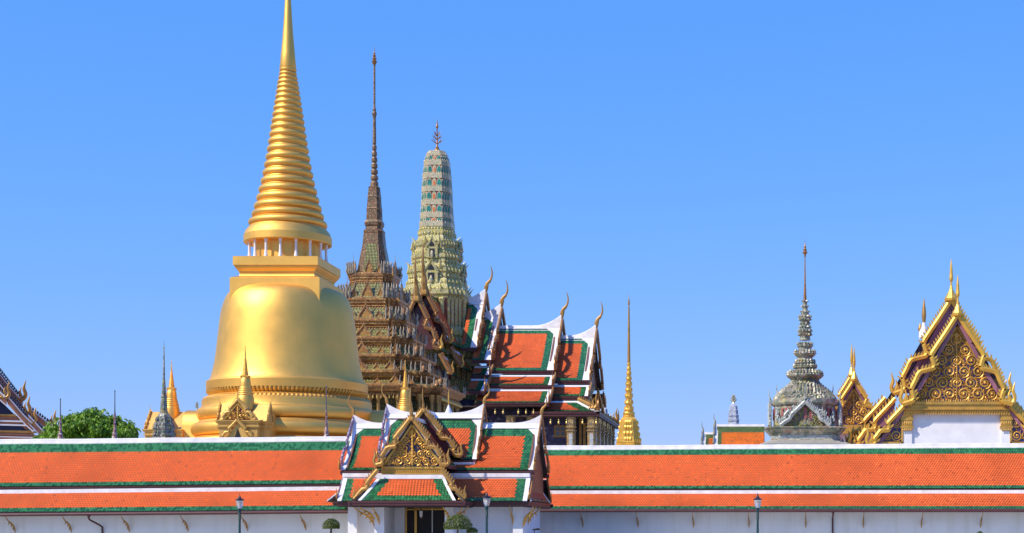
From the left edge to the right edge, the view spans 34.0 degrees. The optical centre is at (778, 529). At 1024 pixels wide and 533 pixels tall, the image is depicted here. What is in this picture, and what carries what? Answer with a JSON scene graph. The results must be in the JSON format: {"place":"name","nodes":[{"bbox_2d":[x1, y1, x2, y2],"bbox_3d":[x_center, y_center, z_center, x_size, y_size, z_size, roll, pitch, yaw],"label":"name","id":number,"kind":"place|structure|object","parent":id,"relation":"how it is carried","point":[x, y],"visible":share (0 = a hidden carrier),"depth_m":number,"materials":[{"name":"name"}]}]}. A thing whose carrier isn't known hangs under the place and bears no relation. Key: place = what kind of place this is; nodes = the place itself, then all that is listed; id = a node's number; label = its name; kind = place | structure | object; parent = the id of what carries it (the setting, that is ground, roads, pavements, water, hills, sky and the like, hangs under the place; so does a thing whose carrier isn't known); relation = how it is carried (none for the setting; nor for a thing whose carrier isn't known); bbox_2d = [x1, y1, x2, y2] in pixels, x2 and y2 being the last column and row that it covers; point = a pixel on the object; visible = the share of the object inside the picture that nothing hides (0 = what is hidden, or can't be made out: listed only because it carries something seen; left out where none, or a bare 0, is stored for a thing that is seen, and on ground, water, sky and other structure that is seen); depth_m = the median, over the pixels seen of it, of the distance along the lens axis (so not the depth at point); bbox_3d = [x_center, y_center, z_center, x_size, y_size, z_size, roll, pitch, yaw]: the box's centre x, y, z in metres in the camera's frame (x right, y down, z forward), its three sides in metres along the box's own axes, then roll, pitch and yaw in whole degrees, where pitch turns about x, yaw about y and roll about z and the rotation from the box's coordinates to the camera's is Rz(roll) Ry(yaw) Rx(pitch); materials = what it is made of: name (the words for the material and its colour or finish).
{"place":"outdoors","nodes":[
{"label":"outdoors","id":0,"kind":"place"},
{"bbox_2d":[0,368,56,438],"bbox_3d":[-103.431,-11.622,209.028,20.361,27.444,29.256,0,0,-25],"label":"stepped gable hall","id":1,"kind":"structure","parent":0,"point":[23,423],"depth_m":199.54,"materials":[{"name":"white paint"}]},
{"bbox_2d":[337,46,465,412],"bbox_3d":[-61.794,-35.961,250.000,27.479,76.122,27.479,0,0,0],"label":"stepped library tower","id":2,"kind":"structure","parent":0,"point":[390,341],"depth_m":245.45,"materials":[{"name":"brown stone"}]},
{"bbox_2d":[403,122,619,444],"bbox_3d":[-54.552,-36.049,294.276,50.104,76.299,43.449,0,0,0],"label":"royal hall","id":3,"kind":"structure","parent":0,"point":[463,330],"depth_m":289.38,"materials":[{"name":"orange tile"}]},
{"bbox_2d":[554,425,565,436],"bbox_3d":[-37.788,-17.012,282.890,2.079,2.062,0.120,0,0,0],"label":"window frame","id":4,"kind":"structure","parent":3,"relation":"in","point":[559,430],"depth_m":282.87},
{"bbox_2d":[576,419,586,444],"bbox_3d":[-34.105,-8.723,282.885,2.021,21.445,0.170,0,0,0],"label":"doorway","id":5,"kind":"structure","parent":3,"relation":"in","point":[577,420],"depth_m":282.80,"materials":[{"name":"black"}]},
{"bbox_2d":[0,0,1023,444],"label":"sky","id":6,"kind":"structure","parent":0,"point":[680,160],"materials":[{"name":"blue"}]},
{"bbox_2d":[700,418,764,444],"bbox_3d":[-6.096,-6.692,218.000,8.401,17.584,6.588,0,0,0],"label":"hall","id":7,"kind":"structure","parent":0,"point":[734,434],"depth_m":216.80,"materials":[{"name":"orange tile"}]},
{"bbox_2d":[761,245,848,443],"bbox_3d":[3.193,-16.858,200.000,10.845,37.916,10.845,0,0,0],"label":"crowned tower","id":8,"kind":"structure","parent":0,"point":[805,403],"depth_m":196.94,"materials":[{"name":"stone"}]},
{"bbox_2d":[840,260,1023,443],"bbox_3d":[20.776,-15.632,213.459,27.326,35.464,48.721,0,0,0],"label":"gilded hall","id":9,"kind":"structure","parent":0,"point":[952,383],"depth_m":190.88,"materials":[{"name":"gold metal"}]},
{"bbox_3d":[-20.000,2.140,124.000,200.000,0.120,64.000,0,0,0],"label":"pavement","id":10,"kind":"structure","parent":0,"visible":0},
{"bbox_2d":[0,436,350,532],"bbox_3d":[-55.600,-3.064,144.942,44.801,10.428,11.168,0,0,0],"label":"cloister gallery","id":11,"kind":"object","parent":10,"relation":"on","point":[181,485],"visible":0.81,"depth_m":141.72,"materials":[{"name":"orange tile"}]},
{"bbox_2d":[235,494,243,532],"bbox_3d":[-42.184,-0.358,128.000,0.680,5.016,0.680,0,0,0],"label":"street lamp","id":12,"kind":"object","parent":10,"relation":"on","point":[239,500],"visible":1,"depth_m":127.90,"materials":[{"name":"metal"}]},
{"bbox_2d":[322,518,339,532],"bbox_3d":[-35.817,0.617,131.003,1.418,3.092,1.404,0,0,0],"label":"clipped tree","id":13,"kind":"object","parent":10,"relation":"on","point":[331,523],"visible":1,"depth_m":130.63,"materials":[{"name":"green plant"}]},
{"bbox_2d":[327,384,552,532],"bbox_3d":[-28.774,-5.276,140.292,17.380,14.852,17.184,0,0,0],"label":"gate pavilion","id":14,"kind":"structure","parent":10,"relation":"on","point":[399,469],"depth_m":137.20,"materials":[{"name":"orange tile"}]},
{"bbox_2d":[443,514,477,532],"bbox_3d":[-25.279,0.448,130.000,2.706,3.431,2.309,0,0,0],"label":"clipped tree","id":15,"kind":"object","parent":10,"relation":"on","point":[459,524],"visible":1,"depth_m":129.49,"materials":[{"name":"green plant"}]},
{"bbox_2d":[482,492,490,532],"bbox_3d":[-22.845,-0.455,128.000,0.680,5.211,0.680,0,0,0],"label":"street lamp","id":16,"kind":"object","parent":10,"relation":"on","point":[486,499],"visible":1,"depth_m":127.89,"materials":[{"name":"metal"}]},
{"bbox_2d":[753,493,761,532],"bbox_3d":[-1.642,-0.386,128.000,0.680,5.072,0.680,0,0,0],"label":"street lamp","id":17,"kind":"object","parent":10,"relation":"on","point":[757,501],"visible":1,"depth_m":127.89,"materials":[{"name":"metal"}]},
{"bbox_2d":[540,443,1023,532],"bbox_3d":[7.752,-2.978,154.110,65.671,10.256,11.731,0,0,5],"label":"cloister gallery","id":18,"kind":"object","parent":10,"relation":"on","point":[899,488],"visible":0.92,"depth_m":151.69,"materials":[{"name":"orange tile"}]},
{"bbox_3d":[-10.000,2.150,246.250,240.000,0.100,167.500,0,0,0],"label":"courtyard","id":19,"kind":"structure","parent":0,"visible":0},
{"bbox_2d":[32,407,140,438],"bbox_3d":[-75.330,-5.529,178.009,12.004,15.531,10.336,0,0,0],"label":"broadleaf tree","id":20,"kind":"object","parent":19,"relation":"on","point":[91,423],"visible":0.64,"depth_m":175.38,"materials":[{"name":"green plant"}]},
{"bbox_2d":[152,346,175,437],"bbox_3d":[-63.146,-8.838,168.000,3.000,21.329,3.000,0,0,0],"label":"mosaic stupa","id":21,"kind":"object","parent":19,"relation":"on","point":[163,426],"visible":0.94,"depth_m":167.53,"materials":[{"name":"grey tile"}]},
{"bbox_2d":[142,0,417,437],"bbox_3d":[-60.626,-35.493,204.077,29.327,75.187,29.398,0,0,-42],"label":"golden bell-shaped stupa","id":22,"kind":"object","parent":19,"relation":"on","point":[286,353],"visible":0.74,"depth_m":199.53,"materials":[{"name":"gold metal"}]},
{"bbox_2d":[616,299,640,444],"bbox_3d":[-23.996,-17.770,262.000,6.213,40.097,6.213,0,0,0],"label":"gilded stupa","id":23,"kind":"object","parent":19,"relation":"on","point":[628,432],"visible":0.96,"depth_m":261.20,"materials":[{"name":"gold metal"}]},
{"bbox_2d":[836,344,881,441],"bbox_3d":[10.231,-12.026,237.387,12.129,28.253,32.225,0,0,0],"label":"gilded gable hall","id":24,"kind":"structure","parent":19,"relation":"on","point":[856,403],"depth_m":222.58,"materials":[{"name":"gold metal"}]},
{"label":"ground","id":25,"kind":"structure","parent":0,"visible":0},
{"bbox_2d":[57,398,62,438],"bbox_3d":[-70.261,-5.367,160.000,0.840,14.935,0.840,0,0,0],"label":"pinnacle","id":26,"kind":"object","parent":25,"relation":"on","point":[60,435],"visible":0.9,"depth_m":159.91,"materials":[{"name":"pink stone"}]},
{"bbox_2d":[112,390,117,437],"bbox_3d":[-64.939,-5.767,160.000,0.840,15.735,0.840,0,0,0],"label":"pinnacle","id":27,"kind":"object","parent":25,"relation":"on","point":[114,433],"visible":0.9,"depth_m":159.92,"materials":[{"name":"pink stone"}]},
{"bbox_2d":[324,386,328,436],"bbox_3d":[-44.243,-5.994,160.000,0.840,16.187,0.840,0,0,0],"label":"pinnacle","id":28,"kind":"object","parent":25,"relation":"on","point":[326,432],"visible":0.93,"depth_m":159.91,"materials":[{"name":"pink stone"}]},
{"bbox_2d":[445,390,451,412],"bbox_3d":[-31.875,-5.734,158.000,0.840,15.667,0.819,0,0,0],"label":"white pinnacle","id":29,"kind":"object","parent":25,"relation":"on","point":[448,410],"visible":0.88,"depth_m":157.88,"materials":[{"name":"paint"}]},
{"bbox_2d":[728,394,738,423],"bbox_3d":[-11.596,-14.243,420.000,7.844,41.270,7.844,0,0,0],"label":"pale tower","id":30,"kind":"structure","parent":25,"relation":"on","point":[733,416],"depth_m":418.99,"materials":[{"name":"white stone"}]}
]}

